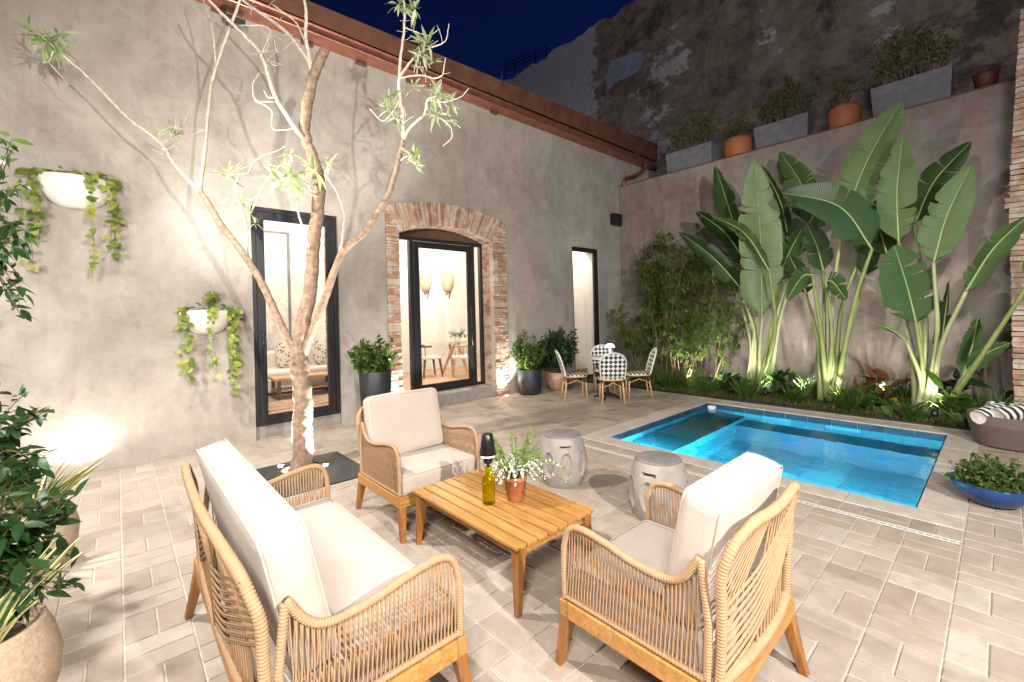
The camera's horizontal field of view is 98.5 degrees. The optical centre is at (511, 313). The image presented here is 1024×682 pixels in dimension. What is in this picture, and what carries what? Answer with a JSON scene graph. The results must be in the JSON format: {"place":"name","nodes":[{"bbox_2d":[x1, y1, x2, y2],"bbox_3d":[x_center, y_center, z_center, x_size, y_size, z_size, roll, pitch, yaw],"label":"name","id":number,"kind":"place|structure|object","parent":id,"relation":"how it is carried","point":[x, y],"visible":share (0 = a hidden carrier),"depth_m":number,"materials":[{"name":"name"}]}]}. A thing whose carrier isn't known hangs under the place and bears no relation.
{"place":"outdoors","nodes":[
{"label":"outdoors","id":0,"kind":"place"},
{"bbox_2d":[308,0,635,80],"label":"sky","id":1,"kind":"structure","parent":0,"point":[484,36],"materials":[{"name":"blue"}]},
{"bbox_2d":[3,381,1023,681],"bbox_3d":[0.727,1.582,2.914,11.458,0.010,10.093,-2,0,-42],"label":"paving","id":2,"kind":"structure","parent":0,"point":[975,629],"depth_m":2.65,"materials":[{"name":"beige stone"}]},
{"bbox_2d":[0,130,60,503],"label":"leafy tree","id":3,"kind":"object","parent":2,"relation":"on","point":[19,472],"visible":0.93,"depth_m":2.63,"materials":[{"name":"green plant"}]},
{"bbox_2d":[0,534,82,681],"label":"potted plant","id":4,"kind":"object","parent":2,"relation":"on","point":[32,651],"visible":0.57,"depth_m":1.69,"materials":[{"name":"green plant"}]},
{"bbox_2d":[0,467,88,623],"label":"leafy shrub","id":5,"kind":"object","parent":2,"relation":"on","point":[18,537],"visible":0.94,"depth_m":1.72,"materials":[{"name":"green plant"}]},
{"bbox_2d":[0,453,108,575],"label":"potted plant","id":6,"kind":"object","parent":2,"relation":"on","point":[70,533],"visible":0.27,"depth_m":2.89,"materials":[{"name":"green plant"}]},
{"bbox_2d":[9,0,468,471],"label":"courtyard tree","id":7,"kind":"object","parent":2,"relation":"on","point":[298,344],"visible":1,"depth_m":4.67,"materials":[{"name":"beige plant"}]},
{"bbox_2d":[256,451,359,497],"bbox_3d":[-2.108,1.666,4.580,0.948,0.040,1.018,-2,0,-42],"label":"tree grate","id":8,"kind":"object","parent":2,"relation":"on","point":[340,468],"visible":0.42,"depth_m":4.57,"materials":[{"name":"metal"}]},
{"bbox_2d":[181,439,471,681],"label":"sofa","id":9,"kind":"object","parent":2,"relation":"on","point":[327,588],"visible":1,"depth_m":1.62,"materials":[{"name":"white fabric"}]},
{"bbox_2d":[0,0,660,480],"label":"house","id":10,"kind":"structure","parent":2,"relation":"on","point":[504,206],"depth_m":5.91,"materials":[{"name":"paint"}]},
{"bbox_2d":[9,165,125,283],"bbox_3d":[-4.598,-0.922,4.595,0.872,1.232,0.327,-2,0,-42],"label":"wall planter","id":11,"kind":"object","parent":10,"relation":"attached to","point":[77,190],"visible":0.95,"depth_m":4.60,"materials":[{"name":"white ceramic"}]},
{"bbox_2d":[174,290,243,394],"bbox_3d":[-3.687,0.376,5.410,0.722,1.332,0.333,-2,0,-42],"label":"wall planter","id":12,"kind":"object","parent":10,"relation":"attached to","point":[210,320],"visible":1,"depth_m":5.36,"materials":[{"name":"white ceramic"}]},
{"bbox_2d":[222,12,245,27],"bbox_3d":[-3.580,-3.758,5.672,0.240,0.132,0.194,-2,0,-42],"label":"eave floodlight","id":13,"kind":"object","parent":10,"relation":"attached to","point":[238,21],"visible":0.73,"depth_m":5.63,"materials":[{"name":"black plastic"}]},
{"bbox_2d":[264,230,291,350],"bbox_3d":[-4.942,-0.221,9.238,0.570,3.000,0.040,-2,0,-42],"label":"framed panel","id":14,"kind":"object","parent":10,"relation":"attached to","point":[277,261],"visible":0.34,"depth_m":9.26,"materials":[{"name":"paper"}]},
{"bbox_2d":[250,206,340,426],"bbox_3d":[-3.040,0.033,6.267,1.128,2.949,0.129,-2,0,-42],"label":"glass door","id":15,"kind":"structure","parent":10,"relation":"in","point":[263,418],"depth_m":6.08,"materials":[{"name":"black metal"}]},
{"bbox_2d":[268,387,327,411],"bbox_3d":[-3.839,1.529,8.210,2.600,0.012,2.100,-2,0,-42],"label":"rug","id":16,"kind":"object","parent":10,"relation":"on","point":[319,395],"visible":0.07,"depth_m":7.76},
{"bbox_2d":[267,348,326,392],"bbox_3d":[-4.315,1.117,8.953,2.120,0.740,0.875,-2,0,-42],"label":"indoor sofa","id":17,"kind":"object","parent":16,"relation":"on","point":[273,368],"depth_m":8.77,"materials":[{"name":"beige fabric"}]},
{"bbox_2d":[275,342,290,367],"bbox_3d":[-4.430,0.829,8.848,0.581,0.558,0.259,-2,-14,-42],"label":"pillow","id":18,"kind":"object","parent":17,"relation":"on","point":[282,356],"visible":0.52,"depth_m":8.67,"materials":[{"name":"beige fabric"}]},
{"bbox_2d":[312,339,326,364],"bbox_3d":[-3.910,0.816,9.318,0.572,0.569,0.265,-2,-14,-42],"label":"pillow","id":19,"kind":"object","parent":17,"relation":"on","point":[319,351],"visible":0.49,"depth_m":9.14,"materials":[{"name":"beige fabric"}]},
{"bbox_2d":[268,371,327,399],"bbox_3d":[-3.877,1.340,8.248,1.100,0.392,0.500,-2,0,-42],"label":"coffee table","id":20,"kind":"object","parent":16,"relation":"on","point":[279,389],"visible":0.56,"depth_m":8.06,"materials":[{"name":"brown wood"}]},
{"bbox_2d":[419,271,431,297],"bbox_3d":[-2.228,-0.751,11.589,0.390,0.724,0.195,-2,0,-42],"label":"wall lamp","id":21,"kind":"object","parent":10,"relation":"attached to","point":[425,281],"depth_m":11.51,"materials":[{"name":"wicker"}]},
{"bbox_2d":[421,345,442,378],"bbox_3d":[-1.967,1.115,10.338,0.545,0.747,0.527,-2,0,-32],"label":"dining chair","id":22,"kind":"object","parent":10,"relation":"on","point":[429,357],"visible":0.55,"depth_m":10.21,"materials":[{"name":"brown wood"}]},
{"bbox_2d":[398,229,484,390],"bbox_3d":[-1.313,-0.076,8.187,2.030,3.020,0.161,-2,0,-42],"label":"arched door","id":23,"kind":"structure","parent":10,"relation":"in","point":[438,239],"depth_m":8.22,"materials":[{"name":"black metal"}]},
{"bbox_2d":[441,272,453,298],"bbox_3d":[-1.722,-0.765,12.043,0.390,0.724,0.195,-2,0,-42],"label":"wall lamp","id":24,"kind":"object","parent":10,"relation":"attached to","point":[447,280],"depth_m":11.97,"materials":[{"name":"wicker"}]},
{"bbox_2d":[434,341,477,373],"bbox_3d":[-1.434,1.104,10.984,1.210,0.764,1.210,-2,0,-42],"label":"dining table","id":25,"kind":"object","parent":10,"relation":"on","point":[450,354],"visible":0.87,"depth_m":10.89,"materials":[{"name":"brown wood"}]},
{"bbox_2d":[448,329,467,341],"bbox_3d":[-1.384,0.532,11.040,0.459,0.373,0.468,-1,0,35],"label":"plant vase","id":26,"kind":"object","parent":25,"relation":"on","point":[458,335],"visible":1,"depth_m":11.02,"materials":[{"name":"white ceramic"}]},
{"bbox_2d":[451,345,467,377],"bbox_3d":[-1.147,1.094,10.268,0.527,0.747,0.545,-1,0,-12],"label":"dining chair","id":27,"kind":"object","parent":10,"relation":"on","point":[455,357],"visible":0.59,"depth_m":10.05,"materials":[{"name":"brown wood"}]},
{"bbox_2d":[572,247,599,379],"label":"window","id":28,"kind":"structure","parent":10,"relation":"in","point":[584,260],"depth_m":11.14,"materials":[{"name":"white glass"}]},
{"bbox_2d":[610,213,621,225],"bbox_3d":[2.660,-2.390,11.263,0.340,0.290,0.146,-2,0,-42],"label":"wall speaker","id":29,"kind":"object","parent":10,"relation":"attached to","point":[615,219],"depth_m":11.17,"materials":[{"name":"black plastic"}]},
{"bbox_2d":[347,335,398,421],"bbox_3d":[-2.066,0.985,6.595,0.740,1.339,0.694,-2,0,-15],"label":"potted shrub","id":30,"kind":"object","parent":2,"relation":"on","point":[371,365],"visible":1,"depth_m":6.42,"materials":[{"name":"green plant"}]},
{"bbox_2d":[356,387,479,543],"bbox_3d":[-0.784,1.145,3.653,0.750,0.959,0.836,-2,0,-42],"label":"armchair","id":31,"kind":"object","parent":2,"relation":"on","point":[407,441],"visible":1,"depth_m":3.60,"materials":[{"name":"beige fabric"}]},
{"bbox_2d":[413,467,593,618],"bbox_3d":[-0.090,1.413,2.910,0.649,0.381,1.080,-2,0,-42],"label":"coffee table","id":32,"kind":"object","parent":2,"relation":"on","point":[536,517],"visible":0.91,"depth_m":2.73,"materials":[{"name":"brown wood"}]},
{"bbox_2d":[479,432,495,466],"bbox_3d":[-0.154,0.999,2.842,0.110,0.448,0.110,-2,0,-42],"label":"bottle lamp","id":33,"kind":"object","parent":32,"relation":"on","point":[487,452],"visible":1,"depth_m":2.81,"materials":[{"name":"black metal"}]},
{"bbox_2d":[481,426,568,501],"bbox_3d":[0.078,1.005,2.969,0.556,0.424,0.417,-2,0,-8],"label":"potted plant","id":34,"kind":"object","parent":32,"relation":"on","point":[514,476],"visible":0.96,"depth_m":2.87,"materials":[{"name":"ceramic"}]},
{"bbox_2d":[507,329,548,394],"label":"potted shrub","id":35,"kind":"object","parent":2,"relation":"on","point":[529,378],"visible":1,"depth_m":8.57,"materials":[{"name":"green plant"}]},
{"bbox_2d":[533,324,578,389],"bbox_3d":[0.969,0.902,9.186,1.128,1.345,0.926,-2,0,-42],"label":"potted shrub","id":36,"kind":"object","parent":2,"relation":"on","point":[563,348],"visible":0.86,"depth_m":9.02,"materials":[{"name":"green plant"}]},
{"bbox_2d":[538,429,586,488],"bbox_3d":[0.472,1.357,4.154,0.453,0.462,0.453,-2,0,18],"label":"drum stool","id":37,"kind":"object","parent":2,"relation":"on","point":[565,448],"visible":0.88,"depth_m":3.99,"materials":[{"name":"ceramic"}]},
{"bbox_2d":[555,350,587,401],"bbox_3d":[1.079,1.112,8.038,0.564,0.910,0.458,-2,0,-2],"label":"bistro chair","id":38,"kind":"object","parent":2,"relation":"on","point":[575,375],"visible":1,"depth_m":7.88,"materials":[{"name":"multicoloured wicker"}]},
{"bbox_2d":[591,345,615,393],"bbox_3d":[1.804,1.093,8.720,0.458,0.910,0.564,-1,0,6],"label":"bistro chair","id":39,"kind":"object","parent":2,"relation":"on","point":[599,350],"visible":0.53,"depth_m":8.90,"materials":[{"name":"multicoloured wicker"}]},
{"bbox_2d":[590,356,619,400],"bbox_3d":[1.740,1.176,8.066,0.600,0.753,0.600,-2,0,-42],"label":"bistro table","id":40,"kind":"object","parent":2,"relation":"on","point":[607,392],"visible":0.41,"depth_m":8.03,"materials":[{"name":"black metal"}]},
{"bbox_2d":[605,343,614,352],"bbox_3d":[1.762,0.670,7.936,0.173,0.254,0.173,-2,0,-42],"label":"table lamp","id":41,"kind":"object","parent":40,"relation":"on","point":[609,345],"visible":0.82,"depth_m":7.89,"materials":[{"name":"white paint"}]},
{"bbox_2d":[597,353,626,406],"bbox_3d":[1.691,1.096,7.481,0.458,0.910,0.564,-1,0,5],"label":"bistro chair","id":42,"kind":"object","parent":2,"relation":"on","point":[613,367],"visible":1,"depth_m":7.30,"materials":[{"name":"multicoloured wicker"}]},
{"bbox_2d":[625,347,656,399],"bbox_3d":[2.335,1.079,8.002,0.564,0.910,0.458,-2,0,6],"label":"bistro chair","id":43,"kind":"object","parent":2,"relation":"on","point":[651,360],"visible":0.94,"depth_m":7.92,"materials":[{"name":"multicoloured wicker"}]},
{"bbox_2d":[628,451,689,526],"bbox_3d":[1.132,1.340,3.404,0.453,0.462,0.453,-2,0,-28],"label":"drum stool","id":44,"kind":"object","parent":2,"relation":"on","point":[648,468],"visible":0.64,"depth_m":3.27,"materials":[{"name":"ceramic"}]},
{"bbox_2d":[555,452,808,681],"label":"armchair","id":45,"kind":"object","parent":2,"relation":"on","point":[700,590],"visible":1,"depth_m":1.67,"materials":[{"name":"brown wood"}]},
{"bbox_2d":[505,0,1023,174],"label":"old wall","id":46,"kind":"structure","parent":2,"relation":"on","point":[641,68],"depth_m":11.65,"materials":[{"name":"grey stone"}]},
{"bbox_2d":[504,45,546,79],"bbox_3d":[0.614,-10.945,20.701,0.048,2.700,2.816,-2,0,-42],"label":"roof railing","id":47,"kind":"object","parent":46,"relation":"on","point":[524,62],"visible":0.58,"depth_m":20.68,"materials":[{"name":"black metal"}]},
{"bbox_2d":[584,444,960,545],"bbox_3d":[1.870,1.551,4.128,0.045,0.018,3.270,-2,0,-42],"label":"drain channel","id":48,"kind":"object","parent":2,"relation":"on","point":[929,535],"visible":0.52,"depth_m":3.30,"materials":[{"name":"white metal"}]},
{"bbox_2d":[575,381,978,530],"bbox_3d":[2.873,1.552,5.970,3.445,0.066,8.096,-2,0,-42],"label":"pool coping","id":49,"kind":"object","parent":2,"relation":"on","point":[943,501],"visible":0.71,"depth_m":4.59,"materials":[{"name":"stone"}]},
{"bbox_2d":[611,403,946,507],"bbox_3d":[3.262,2.197,5.472,2.850,1.344,2.907,-2,0,-42],"label":"pool basin","id":50,"kind":"object","parent":2,"relation":"in","point":[935,436],"visible":0.12,"depth_m":6.18,"materials":[{"name":"tile"}]},
{"bbox_2d":[620,408,943,506],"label":"pool water","id":51,"kind":"structure","parent":50,"relation":"in","point":[892,467],"depth_m":5.22,"materials":[{"name":"blue liquid"}]},
{"bbox_2d":[707,405,715,409],"bbox_3d":[3.334,1.578,7.365,0.136,0.070,0.136,-2,0,-42],"label":"pool skimmer","id":52,"kind":"object","parent":51,"relation":"on","point":[711,407],"visible":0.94,"depth_m":7.31,"materials":[{"name":"white paint"}]},
{"bbox_2d":[578,370,983,430],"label":"bed soil","id":53,"kind":"structure","parent":2,"relation":"on","point":[859,414],"depth_m":7.06,"materials":[{"name":"brown soil"}]},
{"bbox_2d":[627,364,643,382],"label":"grass tuft","id":54,"kind":"object","parent":53,"relation":"on","point":[634,378],"visible":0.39,"depth_m":9.37,"materials":[{"name":"green plant"}]},
{"bbox_2d":[640,368,669,386],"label":"leafy plant","id":55,"kind":"object","parent":53,"relation":"on","point":[652,380],"visible":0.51,"depth_m":8.90,"materials":[{"name":"green plant"}]},
{"bbox_2d":[651,365,689,388],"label":"grass tuft","id":56,"kind":"object","parent":53,"relation":"on","point":[671,381],"visible":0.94,"depth_m":8.59,"materials":[{"name":"green plant"}]},
{"bbox_2d":[609,228,753,384],"bbox_3d":[3.547,-0.203,9.515,1.872,3.371,3.327,-2,0,-42],"label":"bamboo","id":57,"kind":"object","parent":53,"relation":"on","point":[656,295],"visible":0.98,"depth_m":9.35,"materials":[{"name":"green plant"}]},
{"bbox_2d":[683,364,705,390],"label":"leafy plant","id":58,"kind":"object","parent":53,"relation":"on","point":[692,373],"visible":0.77,"depth_m":8.37,"materials":[{"name":"green plant"}]},
{"bbox_2d":[686,368,727,393],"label":"grass tuft","id":59,"kind":"object","parent":53,"relation":"on","point":[707,386],"visible":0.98,"depth_m":8.02,"materials":[{"name":"green plant"}]},
{"bbox_2d":[711,368,747,386],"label":"grass tuft","id":60,"kind":"object","parent":53,"relation":"on","point":[731,375],"visible":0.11,"depth_m":8.44,"materials":[{"name":"green plant"}]},
{"bbox_2d":[717,369,749,393],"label":"leafy plant","id":61,"kind":"object","parent":53,"relation":"on","point":[725,380],"visible":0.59,"depth_m":7.95,"materials":[{"name":"green plant"}]},
{"bbox_2d":[719,367,781,398],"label":"grass tuft","id":62,"kind":"object","parent":53,"relation":"on","point":[750,390],"visible":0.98,"depth_m":7.49,"materials":[{"name":"green plant"}]},
{"bbox_2d":[679,151,825,391],"bbox_3d":[4.411,-0.762,8.319,1.350,4.494,2.493,-2,0,-42],"label":"fan palm","id":63,"kind":"object","parent":53,"relation":"on","point":[757,237],"visible":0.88,"depth_m":7.95,"materials":[{"name":"green plant"}]},
{"bbox_2d":[587,377,968,426],"bbox_3d":[4.276,1.376,7.881,1.368,0.164,6.744,-2,0,-42],"label":"ground cover","id":64,"kind":"object","parent":53,"relation":"on","point":[807,404],"visible":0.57,"depth_m":6.95,"materials":[{"name":"green plant"}]},
{"bbox_2d":[761,367,797,397],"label":"leafy plant","id":65,"kind":"object","parent":53,"relation":"on","point":[779,376],"visible":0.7,"depth_m":7.45,"materials":[{"name":"green plant"}]},
{"bbox_2d":[773,378,821,403],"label":"grass tuft","id":66,"kind":"object","parent":53,"relation":"on","point":[796,395],"visible":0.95,"depth_m":7.01,"materials":[{"name":"green plant"}]},
{"bbox_2d":[789,375,816,396],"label":"grass tuft","id":67,"kind":"object","parent":53,"relation":"on","point":[811,389],"visible":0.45,"depth_m":7.49,"materials":[{"name":"green plant"}]},
{"bbox_2d":[781,100,903,400],"bbox_3d":[5.175,-0.801,7.007,1.072,4.522,1.674,-2,0,-42],"label":"fan palm","id":68,"kind":"object","parent":53,"relation":"on","point":[845,211],"visible":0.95,"depth_m":6.80,"materials":[{"name":"green plant"}]},
{"bbox_2d":[820,379,878,410],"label":"grass tuft","id":69,"kind":"object","parent":53,"relation":"on","point":[846,402],"visible":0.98,"depth_m":6.45,"materials":[{"name":"green plant"}]},
{"bbox_2d":[841,376,888,392],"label":"grass tuft","id":70,"kind":"object","parent":53,"relation":"on","point":[879,384],"visible":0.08,"depth_m":7.14,"materials":[{"name":"green plant"}]},
{"bbox_2d":[850,382,895,414],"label":"leafy plant","id":71,"kind":"object","parent":53,"relation":"on","point":[885,407],"visible":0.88,"depth_m":6.31,"materials":[{"name":"green plant"}]},
{"bbox_2d":[837,363,909,405],"bbox_3d":[5.421,1.084,6.638,0.654,0.678,0.731,-2,0,-12],"label":"leafy plant","id":72,"kind":"object","parent":53,"relation":"on","point":[881,374],"visible":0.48,"depth_m":6.59,"materials":[{"name":"red plant"}]},
{"bbox_2d":[881,374,911,404],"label":"grass tuft","id":73,"kind":"object","parent":53,"relation":"on","point":[905,394],"visible":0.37,"depth_m":6.70,"materials":[{"name":"green plant"}]},
{"bbox_2d":[890,397,902,415],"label":"leafy plant","id":74,"kind":"object","parent":53,"relation":"on","point":[895,398],"visible":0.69,"depth_m":6.12,"materials":[{"name":"yellow plant"}]},
{"bbox_2d":[883,395,938,419],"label":"grass tuft","id":75,"kind":"object","parent":53,"relation":"on","point":[906,411],"visible":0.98,"depth_m":5.90,"materials":[{"name":"green plant"}]},
{"bbox_2d":[931,408,938,423],"bbox_3d":[5.536,1.352,5.776,0.097,0.227,0.076,-2,0,-42],"label":"ground uplight","id":76,"kind":"object","parent":53,"relation":"on","point":[936,410],"visible":0.98,"depth_m":5.75,"materials":[{"name":"black plastic"}]},
{"bbox_2d":[885,357,991,403],"bbox_3d":[6.199,1.045,6.447,0.744,0.822,1.135,-2,0,-42],"label":"leafy plant","id":77,"kind":"object","parent":53,"relation":"on","point":[971,381],"visible":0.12,"depth_m":6.28,"materials":[{"name":"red plant"}]},
{"bbox_2d":[910,369,977,425],"bbox_3d":[5.678,1.100,5.678,0.664,0.775,0.802,-2,0,-42],"label":"leafy plant","id":78,"kind":"object","parent":53,"relation":"on","point":[954,410],"visible":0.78,"depth_m":5.69,"materials":[{"name":"green plant"}]},
{"bbox_2d":[872,136,1023,414],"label":"fan palm","id":79,"kind":"object","parent":53,"relation":"on","point":[902,285],"visible":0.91,"depth_m":6.06,"materials":[{"name":"green plant"}]},
{"bbox_2d":[940,383,1023,407],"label":"grass tuft","id":80,"kind":"object","parent":53,"relation":"on","point":[985,397],"visible":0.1,"depth_m":5.59,"materials":[{"name":"green plant"}]},
{"bbox_2d":[619,79,1023,402],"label":"garden wall","id":81,"kind":"structure","parent":2,"relation":"on","point":[981,119],"depth_m":7.85,"materials":[{"name":"brown paint"}]},
{"bbox_2d":[663,103,725,172],"bbox_3d":[4.265,-4.111,10.350,0.696,1.552,1.500,-2,0,-42],"label":"trough planter","id":82,"kind":"object","parent":81,"relation":"on","point":[702,152],"visible":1,"depth_m":10.23,"materials":[{"name":"green plant"}]},
{"bbox_2d":[721,108,752,157],"bbox_3d":[4.894,-3.929,9.596,0.597,1.156,0.666,-2,0,-42],"label":"terracotta pot","id":83,"kind":"object","parent":81,"relation":"on","point":[738,142],"visible":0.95,"depth_m":9.47,"materials":[{"name":"orange ceramic"}]},
{"bbox_2d":[751,61,824,148],"bbox_3d":[5.555,-4.149,8.969,0.699,1.560,1.392,-2,0,-42],"label":"trough planter","id":84,"kind":"object","parent":81,"relation":"on","point":[788,127],"visible":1,"depth_m":8.79,"materials":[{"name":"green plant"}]},
{"bbox_2d":[824,69,870,128],"bbox_3d":[6.189,-3.985,8.179,0.561,1.198,0.703,-2,0,-42],"label":"terracotta pot","id":85,"kind":"object","parent":81,"relation":"on","point":[845,112],"visible":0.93,"depth_m":8.11,"materials":[{"name":"orange ceramic"}]},
{"bbox_2d":[864,16,963,116],"bbox_3d":[6.770,-4.202,7.511,0.684,1.603,1.295,-2,0,-42],"label":"trough planter","id":86,"kind":"object","parent":81,"relation":"on","point":[934,83],"visible":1,"depth_m":7.38,"materials":[{"name":"green plant"}]},
{"bbox_2d":[972,68,999,88],"bbox_3d":[7.344,-3.566,6.837,0.300,0.300,0.300,-2,0,-42],"label":"terracotta pot","id":87,"kind":"object","parent":81,"relation":"on","point":[984,78],"visible":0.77,"depth_m":6.75,"materials":[{"name":"orange ceramic"}]},
{"bbox_2d":[942,451,1023,508],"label":"bowl planter","id":88,"kind":"object","parent":2,"relation":"on","point":[1000,485],"visible":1,"depth_m":3.38,"materials":[{"name":"blue ceramic"}]},
{"bbox_2d":[967,407,1023,451],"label":"rope basket","id":89,"kind":"object","parent":2,"relation":"on","point":[1002,433],"visible":0.88,"depth_m":4.69,"materials":[{"name":"grey fabric"}]},
{"bbox_2d":[970,403,1008,423],"bbox_3d":[5.284,1.106,4.880,0.401,0.213,0.175,-2,0,-13],"label":"towel","id":90,"kind":"object","parent":89,"relation":"in","point":[979,415],"visible":0.67,"depth_m":4.84,"materials":[{"name":"white fabric"}]},
{"bbox_2d":[985,401,1015,405],"bbox_3d":[5.562,1.084,4.902,0.440,0.196,0.184,-2,0,30],"label":"towel","id":91,"kind":"object","parent":89,"relation":"in","point":[990,402],"visible":0.18,"depth_m":4.95,"materials":[{"name":"white fabric"}]},
{"bbox_2d":[990,403,1023,419],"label":"towel","id":92,"kind":"object","parent":89,"relation":"in","point":[1015,412],"visible":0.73,"depth_m":4.70,"materials":[{"name":"white fabric"}]},
{"bbox_2d":[1004,9,1023,403],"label":"brick pillar","id":93,"kind":"structure","parent":2,"relation":"on","point":[1014,204],"depth_m":5.71,"materials":[{"name":"brown brick"}]}
]}

